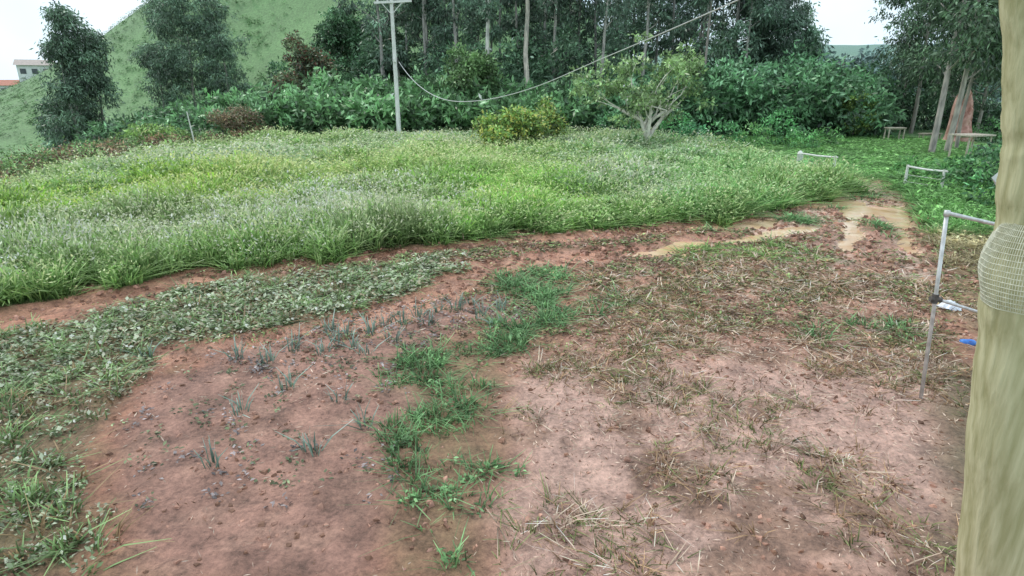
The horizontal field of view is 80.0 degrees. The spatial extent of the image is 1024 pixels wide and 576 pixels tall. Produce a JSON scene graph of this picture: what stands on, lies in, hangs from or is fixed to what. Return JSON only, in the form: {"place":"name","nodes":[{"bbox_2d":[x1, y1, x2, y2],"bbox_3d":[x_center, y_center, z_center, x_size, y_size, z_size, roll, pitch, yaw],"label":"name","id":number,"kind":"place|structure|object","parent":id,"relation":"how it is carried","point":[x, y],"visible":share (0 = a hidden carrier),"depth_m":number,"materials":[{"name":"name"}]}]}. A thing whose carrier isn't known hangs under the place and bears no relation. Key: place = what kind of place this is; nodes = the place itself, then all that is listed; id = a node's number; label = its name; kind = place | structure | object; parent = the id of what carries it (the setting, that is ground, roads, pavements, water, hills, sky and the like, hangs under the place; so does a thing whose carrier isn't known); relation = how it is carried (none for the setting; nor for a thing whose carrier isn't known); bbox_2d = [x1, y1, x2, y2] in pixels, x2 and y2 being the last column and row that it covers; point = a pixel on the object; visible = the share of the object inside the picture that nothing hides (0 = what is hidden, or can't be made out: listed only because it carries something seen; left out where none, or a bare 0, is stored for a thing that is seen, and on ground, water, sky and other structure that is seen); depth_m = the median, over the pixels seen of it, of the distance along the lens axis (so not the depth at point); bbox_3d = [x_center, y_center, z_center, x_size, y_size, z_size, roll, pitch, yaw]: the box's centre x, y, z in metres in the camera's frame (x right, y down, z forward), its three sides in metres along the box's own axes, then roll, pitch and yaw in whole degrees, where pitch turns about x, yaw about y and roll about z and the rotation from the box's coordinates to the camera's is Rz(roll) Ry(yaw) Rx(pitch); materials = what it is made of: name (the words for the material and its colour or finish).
{"place":"outdoors","nodes":[
{"label":"outdoors","id":0,"kind":"place"},
{"bbox_2d":[0,0,986,79],"label":"sky","id":1,"kind":"structure","parent":0,"point":[21,26],"materials":[{"name":"white"}]},
{"bbox_2d":[0,0,1001,575],"bbox_3d":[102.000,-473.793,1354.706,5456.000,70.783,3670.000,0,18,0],"label":"ground","id":2,"kind":"structure","parent":0,"point":[338,496],"depth_m":7.15,"materials":[{"name":"soil"}]},
{"bbox_2d":[0,85,13,90],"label":"walls","id":3,"kind":"structure","parent":2,"relation":"on","point":[3,86],"depth_m":143.56,"materials":[{"name":"white paint"}]},
{"bbox_2d":[0,80,18,84],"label":"roof","id":4,"kind":"structure","parent":3,"relation":"on","point":[5,82],"depth_m":144.63,"materials":[{"name":"red tile"}]},
{"bbox_2d":[16,65,49,81],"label":"walls","id":5,"kind":"structure","parent":2,"relation":"on","point":[28,68],"depth_m":138.39,"materials":[{"name":"white paint"}]},
{"bbox_2d":[20,69,46,73],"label":"windows","id":6,"kind":"structure","parent":5,"relation":"attached to","point":[22,71],"depth_m":138.58,"materials":[{"name":"grey glass"}]},
{"bbox_2d":[13,59,54,64],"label":"roof","id":7,"kind":"structure","parent":5,"relation":"on","point":[25,62],"depth_m":139.01,"materials":[{"name":"concrete"}]},
{"bbox_2d":[32,113,64,155],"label":"eucalyptus tree","id":8,"kind":"object","parent":2,"relation":"on","point":[39,125],"visible":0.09,"depth_m":63.63,"materials":[{"name":"green plant"}]},
{"bbox_2d":[38,40,111,149],"bbox_3d":[-41.420,-15.254,58.223,5.972,16.071,6.080,0,18,0],"label":"eucalyptus tree","id":9,"kind":"object","parent":2,"relation":"on","point":[73,94],"visible":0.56,"depth_m":56.81,"materials":[{"name":"green plant"}]},
{"bbox_2d":[29,0,126,155],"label":"eucalyptus tree","id":10,"kind":"object","parent":2,"relation":"on","point":[68,24],"visible":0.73,"depth_m":56.94,"materials":[{"name":"green plant"}]},
{"bbox_2d":[59,29,130,131],"bbox_3d":[-41.963,-17.185,61.865,6.186,17.192,6.782,-4,19,-10],"label":"eucalyptus tree","id":11,"kind":"object","parent":2,"relation":"on","point":[103,45],"visible":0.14,"depth_m":60.54,"materials":[{"name":"green plant"}]},
{"bbox_2d":[4,104,223,160],"bbox_3d":[-38.969,-12.867,61.726,26.135,12.095,54.998,-14,23,-37],"label":"valley scrub","id":12,"kind":"object","parent":2,"relation":"on","point":[106,130],"depth_m":40.85,"materials":[{"name":"green plant"}]},
{"bbox_2d":[0,126,248,183],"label":"edge weeds","id":13,"kind":"object","parent":2,"relation":"on","point":[67,152],"visible":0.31,"depth_m":30.07,"materials":[{"name":"green plant"}]},
{"bbox_2d":[134,42,187,118],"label":"eucalyptus tree","id":14,"kind":"object","parent":2,"relation":"on","point":[164,100],"visible":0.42,"depth_m":78.46,"materials":[{"name":"green plant"}]},
{"bbox_2d":[127,0,204,119],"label":"eucalyptus tree","id":15,"kind":"object","parent":2,"relation":"on","point":[146,13],"visible":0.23,"depth_m":80.90,"materials":[{"name":"green plant"}]},
{"bbox_2d":[138,0,242,117],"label":"eucalyptus tree","id":16,"kind":"object","parent":2,"relation":"on","point":[180,9],"visible":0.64,"depth_m":76.94,"materials":[{"name":"green plant"}]},
{"bbox_2d":[186,112,194,140],"bbox_3d":[-19.326,-9.172,36.918,0.295,2.906,0.090,0,18,0],"label":"wooden stake","id":17,"kind":"object","parent":2,"relation":"on","point":[190,126],"visible":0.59,"depth_m":36.71,"materials":[{"name":"grey wood"}]},
{"bbox_2d":[175,0,252,97],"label":"eucalyptus tree","id":18,"kind":"object","parent":2,"relation":"on","point":[211,29],"visible":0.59,"depth_m":78.19,"materials":[{"name":"green plant"}]},
{"bbox_2d":[188,33,256,101],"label":"eucalyptus tree","id":19,"kind":"object","parent":2,"relation":"on","point":[223,52],"visible":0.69,"depth_m":76.01,"materials":[{"name":"green plant"}]},
{"bbox_2d":[0,247,479,575],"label":"weeds","id":20,"kind":"object","parent":2,"relation":"on","point":[413,277],"visible":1,"depth_m":9.58,"materials":[{"name":"green plant"}]},
{"bbox_2d":[203,102,276,138],"bbox_3d":[-18.565,-11.153,41.779,4.425,3.054,4.349,0,18,0],"label":"withered bush","id":21,"kind":"object","parent":2,"relation":"on","point":[239,118],"visible":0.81,"depth_m":41.13,"materials":[{"name":"brown plant"}]},
{"bbox_2d":[259,56,292,97],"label":"shade tree","id":22,"kind":"object","parent":2,"relation":"on","point":[273,67],"visible":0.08,"depth_m":59.89,"materials":[{"name":"green plant"}]},
{"bbox_2d":[0,0,600,159],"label":"hillside tufts","id":23,"kind":"object","parent":2,"relation":"on","point":[23,78],"visible":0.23,"depth_m":113.49,"materials":[{"name":"green plant"}]},
{"bbox_2d":[266,29,338,96],"bbox_3d":[-20.094,-19.779,58.900,6.700,9.684,7.143,0,18,0],"label":"mango tree","id":24,"kind":"object","parent":2,"relation":"on","point":[313,57],"visible":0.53,"depth_m":57.78,"materials":[{"name":"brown plant"}]},
{"bbox_2d":[294,44,358,89],"bbox_3d":[-19.032,-20.623,62.543,7.295,8.145,6.393,5,19,16],"label":"shade tree","id":25,"kind":"object","parent":2,"relation":"on","point":[347,77],"visible":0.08,"depth_m":61.90,"materials":[{"name":"green plant"}]},
{"bbox_2d":[114,289,566,510],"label":"onion seedlings","id":26,"kind":"object","parent":2,"relation":"on","point":[368,330],"visible":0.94,"depth_m":9.12,"materials":[{"name":"green plant"}]},
{"bbox_2d":[309,4,377,74],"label":"mango tree","id":27,"kind":"object","parent":2,"relation":"on","point":[338,34],"visible":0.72,"depth_m":68.09,"materials":[{"name":"green plant"}]},
{"bbox_2d":[72,65,624,146],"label":"coffee shrubs","id":28,"kind":"object","parent":2,"relation":"on","point":[317,104],"visible":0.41,"depth_m":45.56,"materials":[{"name":"green plant"}]},
{"bbox_2d":[348,27,430,85],"bbox_3d":[-12.964,-22.209,62.339,6.761,9.711,8.721,14,23,36],"label":"shade tree","id":29,"kind":"object","parent":2,"relation":"on","point":[360,58],"visible":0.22,"depth_m":60.91,"materials":[{"name":"green plant"}]},
{"bbox_2d":[374,0,411,132],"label":"utility pole","id":30,"kind":"object","parent":2,"relation":"on","point":[397,103],"visible":0.91,"depth_m":41.44,"materials":[{"name":"concrete"}]},
{"bbox_2d":[399,0,737,101],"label":"power cable","id":31,"kind":"object","parent":30,"relation":"hanging from","point":[587,64],"visible":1,"depth_m":20.78,"materials":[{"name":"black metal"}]},
{"bbox_2d":[418,0,447,80],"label":"eucalyptus tree","id":32,"kind":"object","parent":2,"relation":"on","point":[423,7],"visible":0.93,"depth_m":56.58,"materials":[{"name":"green plant"}]},
{"bbox_2d":[0,121,906,306],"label":"field grass","id":33,"kind":"structure","parent":2,"relation":"on","point":[138,215],"depth_m":19.40,"materials":[{"name":"green plant"}]},
{"bbox_2d":[437,0,478,62],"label":"eucalyptus tree","id":34,"kind":"object","parent":2,"relation":"on","point":[453,7],"visible":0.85,"depth_m":54.77,"materials":[{"name":"green plant"}]},
{"bbox_2d":[431,38,507,97],"bbox_3d":[-4.093,-16.882,51.059,5.853,7.590,7.462,13,22,34],"label":"shade tree","id":35,"kind":"object","parent":2,"relation":"on","point":[480,66],"visible":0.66,"depth_m":49.80,"materials":[{"name":"green plant"}]},
{"bbox_2d":[458,0,503,54],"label":"eucalyptus tree","id":36,"kind":"object","parent":2,"relation":"on","point":[488,5],"visible":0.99,"depth_m":51.34,"materials":[{"name":"green plant"}]},
{"bbox_2d":[0,191,978,575],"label":"soil clods","id":37,"kind":"object","parent":2,"relation":"on","point":[584,253],"visible":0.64,"depth_m":11.02,"materials":[{"name":"brown soil"}]},
{"bbox_2d":[2,195,988,575],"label":"dry straw litter","id":38,"kind":"object","parent":2,"relation":"on","point":[790,271],"visible":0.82,"depth_m":9.60,"materials":[{"name":"brown plant"}]},
{"bbox_2d":[1,180,990,364],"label":"trackside weeds","id":39,"kind":"object","parent":2,"relation":"on","point":[626,272],"visible":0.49,"depth_m":12.87,"materials":[{"name":"green plant"}]},
{"bbox_2d":[470,104,560,146],"bbox_3d":[0.027,-9.037,35.152,5.265,3.202,4.626,-17,25,-41],"label":"citrus bush","id":40,"kind":"object","parent":2,"relation":"on","point":[511,123],"visible":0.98,"depth_m":34.42,"materials":[{"name":"green plant"}]},
{"bbox_2d":[523,0,555,92],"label":"eucalyptus tree","id":41,"kind":"object","parent":2,"relation":"on","point":[525,55],"visible":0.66,"depth_m":52.06,"materials":[{"name":"grey plant"}]},
{"bbox_2d":[529,0,565,81],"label":"eucalyptus tree","id":42,"kind":"object","parent":2,"relation":"on","point":[548,15],"visible":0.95,"depth_m":56.79,"materials":[{"name":"green plant"}]},
{"bbox_2d":[534,93,568,138],"bbox_3d":[2.313,-10.291,38.194,2.771,3.638,2.553,0,18,0],"label":"citrus bush","id":43,"kind":"object","parent":2,"relation":"on","point":[547,110],"visible":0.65,"depth_m":37.86,"materials":[{"name":"green plant"}]},
{"bbox_2d":[107,107,1001,205],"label":"wild bushes","id":44,"kind":"object","parent":2,"relation":"on","point":[978,173],"visible":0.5,"depth_m":36.99,"materials":[{"name":"green plant"}]},
{"bbox_2d":[299,0,834,93],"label":"eucalyptus forest","id":45,"kind":"object","parent":2,"relation":"on","point":[781,21],"visible":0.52,"depth_m":60.08,"materials":[{"name":"green plant"}]},
{"bbox_2d":[586,0,638,82],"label":"eucalyptus tree","id":46,"kind":"object","parent":2,"relation":"on","point":[615,10],"visible":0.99,"depth_m":54.42,"materials":[{"name":"green plant"}]},
{"bbox_2d":[340,191,939,575],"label":"grass tufts","id":47,"kind":"object","parent":2,"relation":"on","point":[418,414],"visible":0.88,"depth_m":9.07,"materials":[{"name":"green plant"}]},
{"bbox_2d":[564,30,717,143],"bbox_3d":[7.503,-11.225,35.234,8.450,7.273,6.721,6,19,19],"label":"guava tree","id":48,"kind":"object","parent":2,"relation":"on","point":[691,64],"visible":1,"depth_m":35.30,"materials":[{"name":"green plant"}]},
{"bbox_2d":[628,0,673,79],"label":"eucalyptus tree","id":49,"kind":"object","parent":2,"relation":"on","point":[648,11],"visible":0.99,"depth_m":55.78,"materials":[{"name":"green plant"}]},
{"bbox_2d":[685,0,732,66],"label":"eucalyptus tree","id":50,"kind":"object","parent":2,"relation":"on","point":[704,7],"visible":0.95,"depth_m":55.55,"materials":[{"name":"green plant"}]},
{"bbox_2d":[441,241,976,575],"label":"dry grass tufts","id":51,"kind":"object","parent":2,"relation":"on","point":[892,361],"visible":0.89,"depth_m":8.59,"materials":[{"name":"plant"}]},
{"bbox_2d":[560,38,908,138],"bbox_3d":[19.682,-16.546,51.958,32.943,9.691,17.867,0,18,0],"label":"broadleaf thicket","id":52,"kind":"object","parent":2,"relation":"on","point":[748,93],"visible":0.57,"depth_m":47.05,"materials":[{"name":"green plant"}]},
{"bbox_2d":[618,197,918,258],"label":"puddle water","id":53,"kind":"structure","parent":2,"relation":"on","point":[853,234],"depth_m":18.29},
{"bbox_2d":[801,98,826,123],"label":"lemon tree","id":54,"kind":"object","parent":2,"relation":"on","point":[816,111],"visible":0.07,"depth_m":49.20,"materials":[{"name":"green plant"}]},
{"bbox_2d":[797,151,837,165],"bbox_3d":[13.439,-5.326,27.131,0.263,1.381,2.124,-7,20,-21],"label":"rail fence","id":55,"kind":"object","parent":2,"relation":"on","point":[800,154],"visible":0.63,"depth_m":27.39,"materials":[{"name":"white metal"}]},
{"bbox_2d":[689,133,1000,275],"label":"verge grass","id":56,"kind":"structure","parent":2,"relation":"on","point":[879,154],"depth_m":24.26,"materials":[{"name":"green plant"}]},
{"bbox_2d":[832,91,880,135],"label":"lemon tree","id":57,"kind":"object","parent":2,"relation":"on","point":[849,103],"visible":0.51,"depth_m":46.92,"materials":[{"name":"green plant"}]},
{"bbox_2d":[883,127,906,139],"bbox_3d":[28.346,-11.335,45.265,1.400,1.135,0.580,-2,18,-5],"label":"wooden bench","id":58,"kind":"object","parent":2,"relation":"on","point":[896,128],"visible":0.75,"depth_m":45.03,"materials":[{"name":"grey wood"}]},
{"bbox_2d":[864,0,946,125],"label":"eucalyptus tree","id":59,"kind":"object","parent":2,"relation":"on","point":[900,15],"visible":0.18,"depth_m":53.95,"materials":[{"name":"green plant"}]},
{"bbox_2d":[818,43,1001,101],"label":"distant tree line","id":60,"kind":"object","parent":2,"relation":"on","point":[869,56],"visible":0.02,"depth_m":154.14,"materials":[{"name":"green plant"}]},
{"bbox_2d":[903,165,947,188],"bbox_3d":[15.963,-4.087,23.690,0.182,1.202,1.642,-7,20,-20],"label":"rail fence","id":61,"kind":"object","parent":2,"relation":"on","point":[914,167],"visible":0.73,"depth_m":23.57,"materials":[{"name":"white metal"}]},
{"bbox_2d":[853,54,1001,131],"bbox_3d":[38.860,-17.704,57.015,20.696,8.152,13.022,0,18,0],"label":"hedge thicket","id":62,"kind":"object","parent":2,"relation":"on","point":[926,123],"visible":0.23,"depth_m":54.48,"materials":[{"name":"green plant"}]},
{"bbox_2d":[872,0,987,133],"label":"eucalyptus tree","id":63,"kind":"object","parent":2,"relation":"on","point":[918,18],"visible":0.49,"depth_m":50.17,"materials":[{"name":"green plant"}]},
{"bbox_2d":[918,133,942,138],"bbox_3d":[31.383,-11.298,45.866,1.600,0.685,0.490,-2,18,-5],"label":"wooden bench","id":64,"kind":"object","parent":2,"relation":"on","point":[923,134],"visible":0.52,"depth_m":45.67,"materials":[{"name":"grey wood"}]},
{"bbox_2d":[897,0,1002,153],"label":"eucalyptus tree","id":65,"kind":"object","parent":2,"relation":"on","point":[949,56],"visible":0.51,"depth_m":35.03,"materials":[{"name":"green plant"}]},
{"bbox_2d":[916,13,991,96],"bbox_3d":[39.039,-19.868,50.615,6.542,14.062,8.785,-10,21,-27],"label":"eucalyptus tree","id":66,"kind":"object","parent":2,"relation":"on","point":[925,87],"visible":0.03,"depth_m":52.74,"materials":[{"name":"green plant"}]},
{"bbox_2d":[919,210,994,398],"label":"pipe gate","id":67,"kind":"structure","parent":2,"relation":"on","point":[934,299],"depth_m":7.63,"materials":[{"name":"grey metal"}]},
{"bbox_2d":[938,300,961,310],"bbox_3d":[8.146,0.299,11.347,0.520,0.168,0.280,0,18,0],"label":"plastic bag","id":68,"kind":"object","parent":67,"relation":"hanging from","point":[946,306],"visible":0.56,"depth_m":11.28,"materials":[{"name":"white plastic"}]},
{"bbox_2d":[912,0,1001,148],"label":"eucalyptus tree","id":69,"kind":"object","parent":2,"relation":"on","point":[960,122],"visible":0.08,"depth_m":37.66,"materials":[{"name":"green plant"}]},
{"bbox_2d":[917,0,1001,138],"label":"eucalyptus tree","id":70,"kind":"object","parent":2,"relation":"on","point":[983,106],"visible":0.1,"depth_m":45.76,"materials":[{"name":"green plant"}]},
{"bbox_2d":[943,91,976,143],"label":"clay bank","id":71,"kind":"structure","parent":2,"relation":"on","point":[967,122],"depth_m":43.36,"materials":[{"name":"brown soil"}]},
{"bbox_2d":[921,0,1002,152],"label":"eucalyptus tree","id":72,"kind":"object","parent":2,"relation":"on","point":[978,12],"visible":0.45,"depth_m":33.48,"materials":[{"name":"green plant"}]},
{"bbox_2d":[959,339,975,345],"bbox_3d":[7.342,0.880,9.804,0.280,0.120,0.120,0,18,0],"label":"plastic bottle","id":73,"kind":"object","parent":2,"relation":"on","point":[972,342],"visible":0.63,"depth_m":9.76,"materials":[{"name":"blue plastic"}]},
{"bbox_2d":[948,133,995,157],"bbox_3d":[25.359,-7.738,33.819,1.750,1.535,1.280,-5,19,-14],"label":"wooden table","id":74,"kind":"object","parent":2,"relation":"on","point":[969,135],"visible":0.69,"depth_m":33.40,"materials":[{"name":"grey wood"}]},
{"bbox_2d":[954,0,1023,575],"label":"log post","id":75,"kind":"object","parent":2,"relation":"on","point":[990,541],"visible":0.88,"depth_m":3.91,"materials":[{"name":"brown wood"}]},
{"bbox_2d":[992,173,997,184],"bbox_3d":[3.357,-0.742,4.206,0.153,0.205,0.050,0,18,0],"label":"hanging rag","id":76,"kind":"object","parent":75,"relation":"hanging from","point":[994,177],"visible":0.2,"depth_m":4.18,"materials":[{"name":"white fabric"}]},
{"bbox_2d":[978,222,1023,314],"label":"net sack","id":77,"kind":"object","parent":75,"relation":"attached to","point":[983,261],"visible":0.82,"depth_m":3.66,"materials":[{"name":"beige fabric"}]}
]}

